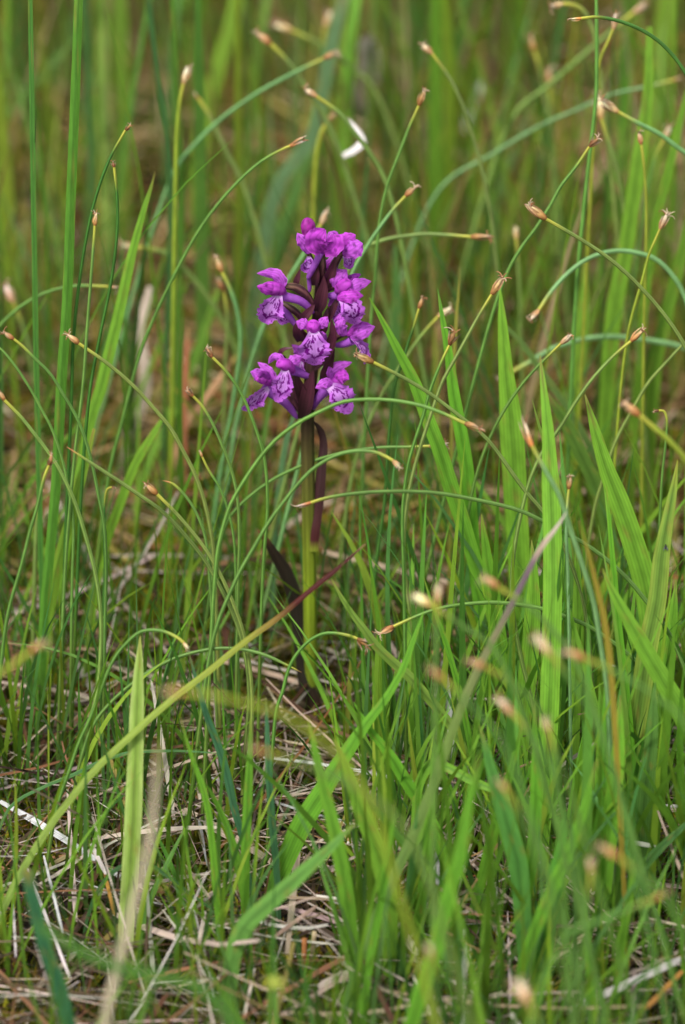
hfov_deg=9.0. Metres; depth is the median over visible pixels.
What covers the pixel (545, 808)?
grass blade
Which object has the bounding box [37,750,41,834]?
grass blade
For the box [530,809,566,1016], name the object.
grass blade
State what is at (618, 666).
grass blade
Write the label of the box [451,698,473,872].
grass blade
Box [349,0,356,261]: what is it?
grass blade
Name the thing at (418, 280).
grass blade
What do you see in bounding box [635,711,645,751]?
grass blade
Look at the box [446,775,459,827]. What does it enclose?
grass blade
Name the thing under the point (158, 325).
grass blade
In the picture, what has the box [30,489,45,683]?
sedge stalk
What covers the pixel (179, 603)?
grass blade
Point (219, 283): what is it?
sedge stalk
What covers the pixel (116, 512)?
grass blade
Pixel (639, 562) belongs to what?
grass blade
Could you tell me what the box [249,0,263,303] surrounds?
grass blade
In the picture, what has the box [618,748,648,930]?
grass blade
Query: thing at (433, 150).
grass blade
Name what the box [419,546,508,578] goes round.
straw
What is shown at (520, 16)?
grass blade
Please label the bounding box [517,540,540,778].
grass blade
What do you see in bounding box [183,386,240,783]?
sedge stalk
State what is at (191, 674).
grass blade
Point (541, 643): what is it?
sedge stalk
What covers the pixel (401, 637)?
grass blade
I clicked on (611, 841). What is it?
grass blade
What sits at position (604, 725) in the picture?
grass blade
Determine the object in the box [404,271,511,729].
sedge stalk
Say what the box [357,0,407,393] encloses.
grass blade
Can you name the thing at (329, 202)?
grass blade
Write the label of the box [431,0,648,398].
sedge stalk
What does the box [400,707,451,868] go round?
grass blade
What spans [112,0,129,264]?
grass blade
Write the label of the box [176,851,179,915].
grass blade
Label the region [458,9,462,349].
grass blade
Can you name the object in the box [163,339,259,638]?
grass blade
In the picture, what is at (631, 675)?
grass blade
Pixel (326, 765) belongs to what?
straw
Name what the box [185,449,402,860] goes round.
sedge stalk
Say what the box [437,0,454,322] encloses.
grass blade
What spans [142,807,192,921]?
grass blade
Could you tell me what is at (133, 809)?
grass blade
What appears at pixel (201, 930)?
straw
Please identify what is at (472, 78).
grass blade
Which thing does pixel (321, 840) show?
straw
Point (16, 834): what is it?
grass blade
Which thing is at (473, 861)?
straw
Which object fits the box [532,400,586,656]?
grass blade
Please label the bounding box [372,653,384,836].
grass blade
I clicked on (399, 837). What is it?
grass blade
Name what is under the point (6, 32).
grass blade
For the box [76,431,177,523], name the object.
grass blade
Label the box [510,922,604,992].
straw
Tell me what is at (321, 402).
grass blade
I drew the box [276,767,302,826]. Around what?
straw
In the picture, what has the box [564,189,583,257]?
grass blade
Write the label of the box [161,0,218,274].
grass blade
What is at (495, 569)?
grass blade
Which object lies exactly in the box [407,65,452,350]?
grass blade
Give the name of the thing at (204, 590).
grass blade
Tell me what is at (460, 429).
grass blade
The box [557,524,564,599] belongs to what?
grass blade
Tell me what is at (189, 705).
straw
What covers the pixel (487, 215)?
grass blade
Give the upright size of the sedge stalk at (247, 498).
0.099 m
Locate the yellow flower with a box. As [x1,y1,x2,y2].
[265,977,284,1023]
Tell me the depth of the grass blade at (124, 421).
1.30 m
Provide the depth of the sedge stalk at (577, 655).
1.00 m
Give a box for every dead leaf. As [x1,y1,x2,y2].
[117,286,151,478]
[342,118,364,157]
[355,32,379,122]
[446,677,455,787]
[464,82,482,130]
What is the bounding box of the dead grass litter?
[0,0,684,1023]
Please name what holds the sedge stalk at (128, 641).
on the ground at (296, 494)
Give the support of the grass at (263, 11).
on the ground at (296, 494)
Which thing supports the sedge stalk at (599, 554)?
on the ground at (296, 494)
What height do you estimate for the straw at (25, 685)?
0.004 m
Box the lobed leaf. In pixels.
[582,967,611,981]
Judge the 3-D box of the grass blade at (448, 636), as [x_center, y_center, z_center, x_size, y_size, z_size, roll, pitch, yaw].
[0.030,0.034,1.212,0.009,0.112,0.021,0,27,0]
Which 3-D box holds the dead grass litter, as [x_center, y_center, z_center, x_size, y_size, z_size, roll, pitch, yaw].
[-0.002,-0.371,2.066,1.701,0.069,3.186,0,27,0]
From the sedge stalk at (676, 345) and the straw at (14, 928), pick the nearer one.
the straw at (14, 928)
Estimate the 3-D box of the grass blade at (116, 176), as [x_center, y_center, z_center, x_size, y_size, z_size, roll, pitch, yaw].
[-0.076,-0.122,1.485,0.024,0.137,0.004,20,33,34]
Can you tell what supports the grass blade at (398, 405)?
on the ground at (296, 494)
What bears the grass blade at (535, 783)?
on the ground at (296, 494)
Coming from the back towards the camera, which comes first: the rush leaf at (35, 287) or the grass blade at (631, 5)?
the grass blade at (631, 5)
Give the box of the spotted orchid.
[241,217,388,717]
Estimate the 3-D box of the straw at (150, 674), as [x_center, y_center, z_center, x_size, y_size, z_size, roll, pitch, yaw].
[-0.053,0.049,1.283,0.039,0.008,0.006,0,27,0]
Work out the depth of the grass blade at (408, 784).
1.16 m
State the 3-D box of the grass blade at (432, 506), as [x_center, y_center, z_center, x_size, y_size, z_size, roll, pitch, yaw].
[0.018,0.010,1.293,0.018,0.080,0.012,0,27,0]
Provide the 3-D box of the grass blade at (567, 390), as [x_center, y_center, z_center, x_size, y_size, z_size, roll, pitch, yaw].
[0.067,-0.069,1.347,0.044,0.173,0.001,-7,28,-14]
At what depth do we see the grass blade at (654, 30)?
1.67 m
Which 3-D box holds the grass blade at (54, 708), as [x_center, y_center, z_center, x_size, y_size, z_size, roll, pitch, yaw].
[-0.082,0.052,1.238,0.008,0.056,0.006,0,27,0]
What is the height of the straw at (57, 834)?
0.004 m
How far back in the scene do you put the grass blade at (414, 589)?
1.21 m
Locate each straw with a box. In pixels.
[0,800,120,879]
[1,681,87,695]
[2,580,82,689]
[4,712,56,784]
[5,807,92,845]
[9,751,119,815]
[13,910,15,956]
[15,555,152,613]
[16,953,75,1002]
[16,981,78,1023]
[19,608,125,623]
[20,881,236,909]
[24,702,98,763]
[27,868,70,977]
[43,855,62,931]
[46,481,109,593]
[66,789,76,921]
[68,710,212,716]
[76,667,133,736]
[85,544,142,585]
[90,843,105,873]
[95,806,239,864]
[96,826,216,839]
[98,731,254,760]
[103,873,112,912]
[105,720,281,742]
[105,948,113,1017]
[106,665,212,690]
[110,554,228,558]
[111,569,254,573]
[113,773,159,867]
[123,707,246,761]
[128,956,254,982]
[146,698,213,716]
[159,806,326,859]
[162,910,214,991]
[164,650,338,685]
[174,803,270,863]
[178,789,238,894]
[186,551,262,573]
[198,821,206,864]
[198,911,205,938]
[211,641,290,685]
[212,777,340,819]
[239,849,305,929]
[241,698,277,732]
[243,619,327,680]
[244,968,255,1013]
[259,780,394,799]
[263,756,456,793]
[264,974,347,1023]
[266,687,324,768]
[275,905,317,937]
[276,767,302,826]
[285,775,404,834]
[286,953,466,962]
[287,887,336,903]
[301,819,379,849]
[318,970,347,989]
[321,646,371,665]
[323,550,469,586]
[394,851,515,938]
[398,850,482,937]
[405,935,417,952]
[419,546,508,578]
[436,853,438,884]
[455,938,514,1003]
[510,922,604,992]
[519,984,584,1022]
[568,955,684,1012]
[626,875,681,888]
[635,504,683,552]
[637,841,655,847]
[646,970,683,1009]
[669,537,681,570]
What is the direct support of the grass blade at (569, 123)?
on the ground at (296, 494)
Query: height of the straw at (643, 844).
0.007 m
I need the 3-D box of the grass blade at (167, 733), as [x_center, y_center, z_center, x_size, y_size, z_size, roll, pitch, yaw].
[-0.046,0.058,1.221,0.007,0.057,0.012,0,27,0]
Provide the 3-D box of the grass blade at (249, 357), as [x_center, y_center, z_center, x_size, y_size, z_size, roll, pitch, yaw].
[-0.044,-0.075,1.442,0.001,0.090,0.140,-9,28,-18]
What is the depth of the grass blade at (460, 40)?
1.64 m
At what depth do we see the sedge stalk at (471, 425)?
1.18 m
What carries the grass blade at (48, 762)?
on the ground at (296, 494)
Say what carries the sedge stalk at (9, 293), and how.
on the ground at (296, 494)
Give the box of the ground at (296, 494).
[0,0,684,1023]
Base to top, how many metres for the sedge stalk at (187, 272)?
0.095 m
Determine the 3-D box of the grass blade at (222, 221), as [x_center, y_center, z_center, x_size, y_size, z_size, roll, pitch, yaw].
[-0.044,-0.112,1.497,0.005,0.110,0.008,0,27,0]
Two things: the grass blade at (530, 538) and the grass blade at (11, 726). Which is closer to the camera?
the grass blade at (11, 726)
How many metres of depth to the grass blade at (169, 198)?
1.35 m
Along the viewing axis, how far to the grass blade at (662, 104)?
1.45 m
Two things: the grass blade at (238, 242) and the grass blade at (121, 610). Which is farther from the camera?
the grass blade at (238, 242)
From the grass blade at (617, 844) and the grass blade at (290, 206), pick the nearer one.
the grass blade at (617, 844)
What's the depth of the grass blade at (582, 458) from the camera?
1.27 m
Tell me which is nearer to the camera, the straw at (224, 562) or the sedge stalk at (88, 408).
the sedge stalk at (88, 408)
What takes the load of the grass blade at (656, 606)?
on the ground at (296, 494)
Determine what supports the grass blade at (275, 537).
on the ground at (296, 494)
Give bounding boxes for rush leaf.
[28,0,45,707]
[34,0,82,733]
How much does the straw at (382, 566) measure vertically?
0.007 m
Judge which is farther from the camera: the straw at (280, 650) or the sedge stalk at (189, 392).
the straw at (280, 650)
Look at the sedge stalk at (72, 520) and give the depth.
1.22 m
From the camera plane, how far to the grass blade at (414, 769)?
1.18 m
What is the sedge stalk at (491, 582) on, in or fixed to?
on the ground at (296, 494)
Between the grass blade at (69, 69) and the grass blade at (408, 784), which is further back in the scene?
the grass blade at (69, 69)
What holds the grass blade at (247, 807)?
on the ground at (296, 494)
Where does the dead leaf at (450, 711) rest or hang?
on the ground at (296, 494)
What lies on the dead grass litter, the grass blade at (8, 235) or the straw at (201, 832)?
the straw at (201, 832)
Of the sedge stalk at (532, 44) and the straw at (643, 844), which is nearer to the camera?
the straw at (643, 844)
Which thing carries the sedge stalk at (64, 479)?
on the ground at (296, 494)
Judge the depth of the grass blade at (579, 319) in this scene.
1.34 m
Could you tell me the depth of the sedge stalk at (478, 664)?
1.02 m
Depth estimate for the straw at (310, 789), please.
1.20 m
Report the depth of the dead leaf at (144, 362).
1.40 m
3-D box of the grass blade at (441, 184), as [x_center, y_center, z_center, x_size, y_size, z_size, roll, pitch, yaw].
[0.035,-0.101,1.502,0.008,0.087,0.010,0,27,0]
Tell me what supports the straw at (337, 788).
on the dead grass litter
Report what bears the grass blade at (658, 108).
on the ground at (296, 494)
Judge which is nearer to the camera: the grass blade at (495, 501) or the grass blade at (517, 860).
the grass blade at (517, 860)
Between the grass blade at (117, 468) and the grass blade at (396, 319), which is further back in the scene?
the grass blade at (396, 319)
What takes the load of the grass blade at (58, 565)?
on the ground at (296, 494)
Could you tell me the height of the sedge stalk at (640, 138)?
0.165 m
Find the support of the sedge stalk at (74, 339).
on the ground at (296, 494)
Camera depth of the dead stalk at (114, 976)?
0.97 m
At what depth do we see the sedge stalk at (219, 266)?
1.29 m
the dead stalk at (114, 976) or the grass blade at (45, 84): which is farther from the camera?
the grass blade at (45, 84)
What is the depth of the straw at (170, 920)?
1.15 m
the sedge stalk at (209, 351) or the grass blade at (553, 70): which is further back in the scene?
the grass blade at (553, 70)
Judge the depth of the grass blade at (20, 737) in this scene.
1.21 m
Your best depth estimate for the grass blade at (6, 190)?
1.47 m
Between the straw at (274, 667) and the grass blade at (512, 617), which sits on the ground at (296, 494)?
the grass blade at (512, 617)
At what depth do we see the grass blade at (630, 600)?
1.30 m
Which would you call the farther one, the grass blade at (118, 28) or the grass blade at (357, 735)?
the grass blade at (118, 28)
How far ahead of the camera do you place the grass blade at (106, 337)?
1.33 m
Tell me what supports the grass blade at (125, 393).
on the ground at (296, 494)
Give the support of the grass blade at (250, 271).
on the ground at (296, 494)
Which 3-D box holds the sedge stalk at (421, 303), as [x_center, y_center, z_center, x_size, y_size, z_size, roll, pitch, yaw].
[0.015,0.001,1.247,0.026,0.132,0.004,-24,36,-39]
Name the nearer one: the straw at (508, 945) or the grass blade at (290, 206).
the straw at (508, 945)
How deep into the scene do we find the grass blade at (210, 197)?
1.39 m
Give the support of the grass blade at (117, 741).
on the ground at (296, 494)
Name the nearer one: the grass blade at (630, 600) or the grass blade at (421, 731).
the grass blade at (421, 731)
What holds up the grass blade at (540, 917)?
on the ground at (296, 494)
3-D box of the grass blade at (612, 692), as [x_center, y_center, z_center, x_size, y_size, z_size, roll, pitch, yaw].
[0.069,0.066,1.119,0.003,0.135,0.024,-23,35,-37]
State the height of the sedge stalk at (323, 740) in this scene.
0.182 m
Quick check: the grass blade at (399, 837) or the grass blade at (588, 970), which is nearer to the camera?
the grass blade at (588, 970)
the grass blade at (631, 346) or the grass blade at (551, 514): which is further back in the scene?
the grass blade at (631, 346)
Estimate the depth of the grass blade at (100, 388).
1.26 m
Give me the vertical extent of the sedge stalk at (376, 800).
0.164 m
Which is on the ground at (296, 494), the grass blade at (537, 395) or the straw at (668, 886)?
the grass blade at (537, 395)
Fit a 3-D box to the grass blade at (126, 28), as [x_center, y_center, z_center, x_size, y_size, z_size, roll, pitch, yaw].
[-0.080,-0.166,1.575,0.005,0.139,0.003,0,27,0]
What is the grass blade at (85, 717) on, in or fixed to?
on the ground at (296, 494)
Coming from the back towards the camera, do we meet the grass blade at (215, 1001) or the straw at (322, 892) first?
the straw at (322, 892)
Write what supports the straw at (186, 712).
on the dead grass litter
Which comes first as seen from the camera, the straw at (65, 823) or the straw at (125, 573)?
the straw at (65, 823)
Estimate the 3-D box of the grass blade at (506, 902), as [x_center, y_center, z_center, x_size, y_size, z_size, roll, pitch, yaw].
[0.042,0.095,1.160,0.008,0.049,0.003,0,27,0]
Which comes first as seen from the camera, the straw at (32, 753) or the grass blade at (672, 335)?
the straw at (32, 753)
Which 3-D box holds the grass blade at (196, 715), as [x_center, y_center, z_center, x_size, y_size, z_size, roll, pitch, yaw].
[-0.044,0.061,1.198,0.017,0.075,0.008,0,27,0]
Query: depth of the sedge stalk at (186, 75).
1.31 m
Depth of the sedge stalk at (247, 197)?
1.36 m
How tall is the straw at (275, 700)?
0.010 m
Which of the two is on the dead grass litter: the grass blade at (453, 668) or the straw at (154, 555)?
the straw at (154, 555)
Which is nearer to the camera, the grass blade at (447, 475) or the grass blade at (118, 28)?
the grass blade at (447, 475)
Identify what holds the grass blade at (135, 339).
on the ground at (296, 494)
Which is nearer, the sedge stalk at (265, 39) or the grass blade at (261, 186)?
the sedge stalk at (265, 39)
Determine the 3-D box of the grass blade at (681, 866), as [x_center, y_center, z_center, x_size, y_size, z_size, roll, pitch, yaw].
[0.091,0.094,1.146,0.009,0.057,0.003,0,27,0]
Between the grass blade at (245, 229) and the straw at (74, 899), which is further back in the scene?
the grass blade at (245, 229)
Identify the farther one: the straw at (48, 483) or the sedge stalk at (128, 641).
the straw at (48, 483)
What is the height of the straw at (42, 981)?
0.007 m
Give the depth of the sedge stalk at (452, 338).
1.20 m
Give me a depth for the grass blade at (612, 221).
1.41 m
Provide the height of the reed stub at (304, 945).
0.011 m
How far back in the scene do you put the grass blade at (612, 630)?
1.22 m
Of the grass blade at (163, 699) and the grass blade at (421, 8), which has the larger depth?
the grass blade at (421, 8)
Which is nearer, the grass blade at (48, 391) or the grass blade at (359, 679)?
the grass blade at (359, 679)
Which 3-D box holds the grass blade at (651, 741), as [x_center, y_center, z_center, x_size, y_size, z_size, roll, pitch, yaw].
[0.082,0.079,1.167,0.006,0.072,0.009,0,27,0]
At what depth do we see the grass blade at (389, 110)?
1.66 m
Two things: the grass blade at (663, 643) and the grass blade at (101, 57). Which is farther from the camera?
the grass blade at (101, 57)
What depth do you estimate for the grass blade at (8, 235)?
1.44 m
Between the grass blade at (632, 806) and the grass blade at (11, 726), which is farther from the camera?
the grass blade at (11, 726)
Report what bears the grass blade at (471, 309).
on the ground at (296, 494)
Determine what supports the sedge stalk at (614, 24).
on the ground at (296, 494)
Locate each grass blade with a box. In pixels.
[0,0,9,247]
[0,71,16,332]
[0,168,28,256]
[0,195,21,484]
[0,305,2,557]
[0,471,38,612]
[0,473,77,551]
[0,544,364,922]
[0,610,16,778]
[0,655,47,713]
[0,750,231,829]
[0,862,7,966]
[1,0,75,298]
[1,687,24,791]
[2,331,103,463]
[3,176,303,386]
[7,39,72,121]
[10,642,217,792]
[11,771,17,909]
[18,139,232,604]
[18,650,25,805]
[19,613,42,759]
[21,869,74,1023]
[34,32,45,356]
[34,92,50,465]
[36,29,64,220]
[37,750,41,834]
[37,921,238,1023]
[40,700,129,797]
[45,428,94,696]
[47,685,48,876]
[49,633,116,814]
[50,612,66,740]
[52,173,154,674]
[56,951,103,992]
[59,0,86,218]
[59,598,67,764]
[65,0,164,306]
[67,213,131,582]
[71,658,167,815]
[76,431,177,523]
[78,673,89,836]
[81,40,114,242]
[81,135,94,370]
[82,0,103,343]
[82,861,227,946]
[83,419,162,675]
[91,199,125,588]
[94,0,99,210]
[96,0,111,278]
[96,796,102,899]
[98,0,151,370]
[102,0,139,302]
[102,575,131,635]
[105,0,168,473]
[107,536,121,676]
[109,563,230,785]
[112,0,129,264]
[112,678,121,818]
[118,636,143,981]
[121,222,130,517]
[124,0,130,156]
[128,185,154,452]
[130,280,221,529]
[136,827,185,978]
[139,815,143,859]
[141,144,213,297]
[141,602,148,727]
[142,461,227,626]
[142,635,179,774]
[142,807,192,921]
[143,594,157,788]
[146,0,172,516]
[149,97,277,475]
[151,605,214,821]
[153,515,160,653]
[161,0,179,219]
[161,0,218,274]
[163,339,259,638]
[163,534,224,789]
[165,297,230,465]
[166,0,190,183]
[166,620,188,765]
[168,524,196,676]
[170,0,184,512]
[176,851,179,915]
[178,313,192,589]
[181,720,220,937]
[188,651,251,893]
[190,0,242,267]
[194,0,209,444]
[194,499,235,642]
[205,782,240,900]
[206,48,223,325]
[208,77,221,240]
[216,715,229,906]
[217,0,260,284]
[219,81,269,410]
[221,824,354,1022]
[234,0,242,401]
[238,306,360,472]
[240,717,252,951]
[244,68,247,333]
[245,0,348,391]
[246,9,255,257]
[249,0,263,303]
[249,150,253,347]
[249,763,265,956]
[255,53,323,368]
[260,613,423,933]
[265,700,280,935]
[269,411,296,646]
[273,185,501,530]
[290,496,367,593]
[295,571,384,763]
[308,672,428,903]
[308,717,360,994]
[313,0,361,290]
[326,125,343,232]
[327,116,338,291]
[329,770,453,952]
[331,512,387,674]
[331,578,488,827]
[334,739,397,995]
[336,0,359,268]
[337,204,346,468]
[339,513,565,1021]
[345,653,351,738]
[346,675,367,764]
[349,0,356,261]
[350,496,472,734]
[353,702,457,897]
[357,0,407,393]
[360,800,395,1022]
[365,297,418,368]
[367,551,391,748]
[368,10,470,410]
[369,297,487,621]
[371,487,379,657]
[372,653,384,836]
[372,722,375,805]
[374,746,389,976]
[376,617,382,772]
[378,94,428,503]
[379,0,385,78]
[383,51,392,140]
[385,436,397,732]
[387,205,501,490]
[388,245,401,515]
[392,603,406,672]
[393,437,433,632]
[393,677,403,765]
[393,811,431,987]
[395,791,410,814]
[397,805,417,975]
[399,441,405,661]
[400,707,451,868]
[404,754,479,1023]
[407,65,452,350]
[407,715,416,782]
[409,0,426,117]
[411,759,529,840]
[413,754,431,956]
[415,108,425,464]
[419,672,424,792]
[424,579,482,853]
[425,494,536,545]
[428,0,438,317]
[430,495,439,669]
[432,243,440,542]
[433,77,563,376]
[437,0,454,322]
[437,442,464,743]
[438,0,443,240]
[438,291,487,733]
[439,102,456,211]
[439,795,444,895]
[443,587,504,810]
[443,735,491,834]
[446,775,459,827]
[447,267,459,603]
[450,450,488,692]
[451,554,472,803]
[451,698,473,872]
[455,0,468,176]
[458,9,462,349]
[459,201,485,390]
[459,499,467,801]
[463,0,481,211]
[466,727,522,942]
[472,68,478,262]
[479,726,531,985]
[481,514,507,749]
[486,161,491,494]
[487,449,499,732]
[488,791,510,930]
[490,3,575,419]
[492,436,501,593]
[495,647,566,968]
[497,0,526,190]
[497,892,500,1001]
[498,290,529,626]
[498,496,582,741]
[500,28,632,524]
[504,2,577,309]
[505,543,514,771]
[506,707,541,972]
[507,326,598,470]
[507,622,526,851]
[508,762,595,1023]
[511,210,519,378]
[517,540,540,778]
[518,24,552,379]
[518,95,541,355]
[521,277,540,427]
[525,613,565,806]
[526,153,550,338]
[527,122,590,507]
[527,278,612,621]
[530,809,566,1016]
[531,0,567,273]
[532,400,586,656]
[532,734,575,911]
[533,881,537,910]
[537,356,561,881]
[548,393,627,645]
[556,326,565,528]
[557,9,656,440]
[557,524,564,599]
[559,431,573,772]
[559,589,568,755]
[561,0,578,306]
[562,519,563,586]
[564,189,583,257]
[566,25,584,352]
[566,263,588,535]
[568,756,649,947]
[571,553,583,770]
[575,328,603,598]
[577,615,592,951]
[579,522,630,987]
[581,559,586,591]
[581,880,594,1023]
[582,26,639,388]
[585,395,662,778]
[592,0,615,461]
[592,682,602,909]
[595,27,652,567]
[595,629,603,755]
[598,525,634,925]
[600,695,624,948]
[602,196,684,553]
[602,568,684,742]
[602,622,613,706]
[602,657,608,805]
[604,822,684,960]
[606,485,635,813]
[609,142,628,287]
[609,756,684,912]
[612,0,625,270]
[613,173,683,422]
[613,857,635,1023]
[616,449,633,683]
[616,582,623,702]
[617,318,662,475]
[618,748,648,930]
[620,0,635,231]
[621,0,681,308]
[622,26,677,246]
[622,460,677,790]
[628,94,684,509]
[628,570,631,611]
[630,660,632,694]
[631,455,652,561]
[633,531,642,674]
[635,682,657,919]
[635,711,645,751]
[638,11,657,117]
[640,0,674,308]
[643,223,684,521]
[645,25,664,359]
[648,607,675,844]
[653,424,684,554]
[655,579,677,777]
[656,574,672,704]
[663,435,670,621]
[668,910,684,981]
[670,0,676,421]
[670,848,684,931]
[676,665,684,816]
[681,865,684,942]
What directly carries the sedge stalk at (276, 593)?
on the ground at (296, 494)
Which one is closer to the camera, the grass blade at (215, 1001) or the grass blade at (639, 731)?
the grass blade at (215, 1001)
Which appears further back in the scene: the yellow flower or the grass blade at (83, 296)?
the grass blade at (83, 296)
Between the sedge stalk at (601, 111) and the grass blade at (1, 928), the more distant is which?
the sedge stalk at (601, 111)
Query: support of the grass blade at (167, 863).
on the ground at (296, 494)
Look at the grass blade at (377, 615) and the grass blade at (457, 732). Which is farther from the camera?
the grass blade at (377, 615)
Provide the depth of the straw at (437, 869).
1.17 m
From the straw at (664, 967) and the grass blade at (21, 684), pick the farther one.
the grass blade at (21, 684)
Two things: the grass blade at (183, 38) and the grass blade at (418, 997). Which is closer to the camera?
the grass blade at (418, 997)
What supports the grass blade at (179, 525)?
on the ground at (296, 494)
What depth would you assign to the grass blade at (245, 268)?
1.42 m
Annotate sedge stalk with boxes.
[0,279,47,492]
[0,284,118,326]
[0,327,107,786]
[0,347,74,757]
[0,391,102,829]
[0,451,55,694]
[0,639,49,676]
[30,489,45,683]
[41,628,188,894]
[55,211,99,778]
[61,123,132,724]
[63,328,222,744]
[63,646,299,860]
[67,447,249,808]
[72,160,118,740]
[81,135,308,692]
[91,49,341,452]
[98,486,115,759]
[118,237,264,511]
[142,480,253,853]
[160,688,437,1023]
[163,480,220,771]
[168,64,193,565]
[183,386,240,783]
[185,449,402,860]
[188,438,448,741]
[193,91,316,477]
[198,449,241,783]
[199,397,485,857]
[203,344,268,785]
[207,254,242,611]
[214,275,228,560]
[218,206,329,577]
[244,230,494,631]
[246,736,473,1023]
[250,181,420,665]
[252,26,433,477]
[265,631,373,855]
[267,17,457,375]
[274,531,288,632]
[291,489,684,677]
[301,110,335,495]
[302,82,457,563]
[317,8,333,225]
[330,302,454,639]
[353,86,429,654]
[353,348,595,789]
[354,77,682,478]
[369,295,427,684]
[372,600,684,746]
[395,132,603,693]
[401,325,460,770]
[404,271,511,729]
[407,589,611,1023]
[418,41,499,306]
[425,938,440,1023]
[427,664,593,1023]
[429,581,443,1023]
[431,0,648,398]
[448,333,573,667]
[463,654,637,1023]
[478,571,684,1023]
[491,689,604,1023]
[492,777,576,1023]
[494,334,684,384]
[508,976,540,1023]
[510,324,646,726]
[513,225,525,459]
[519,415,615,890]
[524,32,571,357]
[524,198,684,349]
[526,248,684,322]
[528,630,669,1023]
[528,887,671,1023]
[539,714,573,1023]
[545,64,558,382]
[547,2,639,494]
[557,642,684,727]
[562,0,598,599]
[565,474,573,818]
[567,15,684,74]
[572,9,620,558]
[575,854,595,1023]
[584,345,682,604]
[592,90,654,544]
[593,839,684,942]
[598,93,684,154]
[602,209,674,642]
[611,119,673,461]
[619,397,684,463]
[636,127,647,527]
[653,409,667,531]
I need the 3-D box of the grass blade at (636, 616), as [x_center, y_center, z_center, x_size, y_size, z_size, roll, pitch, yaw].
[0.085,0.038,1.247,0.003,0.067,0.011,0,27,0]
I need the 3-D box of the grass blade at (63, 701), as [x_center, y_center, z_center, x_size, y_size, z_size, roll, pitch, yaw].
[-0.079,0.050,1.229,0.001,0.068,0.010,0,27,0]
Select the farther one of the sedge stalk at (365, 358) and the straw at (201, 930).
the sedge stalk at (365, 358)
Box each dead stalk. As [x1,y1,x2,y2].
[101,743,159,1023]
[155,356,236,528]
[182,328,188,492]
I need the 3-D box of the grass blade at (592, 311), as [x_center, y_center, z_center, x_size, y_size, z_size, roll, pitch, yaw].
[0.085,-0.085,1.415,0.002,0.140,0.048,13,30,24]
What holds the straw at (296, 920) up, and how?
on the dead grass litter
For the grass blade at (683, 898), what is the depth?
1.15 m
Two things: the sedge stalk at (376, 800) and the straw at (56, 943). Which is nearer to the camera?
the sedge stalk at (376, 800)
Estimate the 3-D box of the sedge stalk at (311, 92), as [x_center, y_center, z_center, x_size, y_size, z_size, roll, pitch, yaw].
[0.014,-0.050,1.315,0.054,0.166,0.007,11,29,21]
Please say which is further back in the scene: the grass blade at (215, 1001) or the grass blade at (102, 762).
the grass blade at (102, 762)
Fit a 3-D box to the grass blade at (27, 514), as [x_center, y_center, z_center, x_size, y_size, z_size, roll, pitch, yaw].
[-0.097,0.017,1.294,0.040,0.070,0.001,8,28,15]
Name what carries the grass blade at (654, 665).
on the ground at (296, 494)
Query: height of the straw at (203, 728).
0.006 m
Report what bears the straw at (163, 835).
on the dead grass litter
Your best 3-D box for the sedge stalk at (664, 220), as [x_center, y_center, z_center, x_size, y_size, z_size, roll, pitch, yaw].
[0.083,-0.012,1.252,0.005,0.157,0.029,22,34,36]
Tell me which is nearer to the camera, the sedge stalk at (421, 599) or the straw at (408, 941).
the sedge stalk at (421, 599)
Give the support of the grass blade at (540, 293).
on the ground at (296, 494)
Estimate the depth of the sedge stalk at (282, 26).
1.44 m
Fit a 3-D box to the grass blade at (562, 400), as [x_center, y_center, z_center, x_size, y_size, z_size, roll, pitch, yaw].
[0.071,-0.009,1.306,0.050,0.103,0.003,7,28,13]
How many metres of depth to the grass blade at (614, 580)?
1.18 m
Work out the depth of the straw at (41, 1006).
1.11 m
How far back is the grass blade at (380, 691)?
1.20 m
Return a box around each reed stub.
[302,937,306,967]
[310,931,316,958]
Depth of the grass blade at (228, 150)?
1.52 m
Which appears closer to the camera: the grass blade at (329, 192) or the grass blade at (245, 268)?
the grass blade at (245, 268)
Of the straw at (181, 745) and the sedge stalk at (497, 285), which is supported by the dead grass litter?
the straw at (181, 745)
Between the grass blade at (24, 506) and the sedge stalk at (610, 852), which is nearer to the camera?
the sedge stalk at (610, 852)
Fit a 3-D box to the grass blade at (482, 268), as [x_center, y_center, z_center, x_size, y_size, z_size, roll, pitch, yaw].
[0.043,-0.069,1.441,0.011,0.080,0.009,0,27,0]
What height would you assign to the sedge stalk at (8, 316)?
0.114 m
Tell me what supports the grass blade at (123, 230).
on the ground at (296, 494)
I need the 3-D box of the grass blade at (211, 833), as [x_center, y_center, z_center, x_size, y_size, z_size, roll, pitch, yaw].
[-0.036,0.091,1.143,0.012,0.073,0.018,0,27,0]
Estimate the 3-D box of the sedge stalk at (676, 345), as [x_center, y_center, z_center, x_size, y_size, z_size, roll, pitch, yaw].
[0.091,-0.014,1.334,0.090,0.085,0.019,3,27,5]
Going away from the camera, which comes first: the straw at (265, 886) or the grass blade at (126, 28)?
the straw at (265, 886)
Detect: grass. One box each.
[0,0,558,283]
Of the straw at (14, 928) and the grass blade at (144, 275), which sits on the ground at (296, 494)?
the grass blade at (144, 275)
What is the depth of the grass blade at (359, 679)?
1.23 m
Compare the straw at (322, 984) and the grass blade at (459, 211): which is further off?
the grass blade at (459, 211)

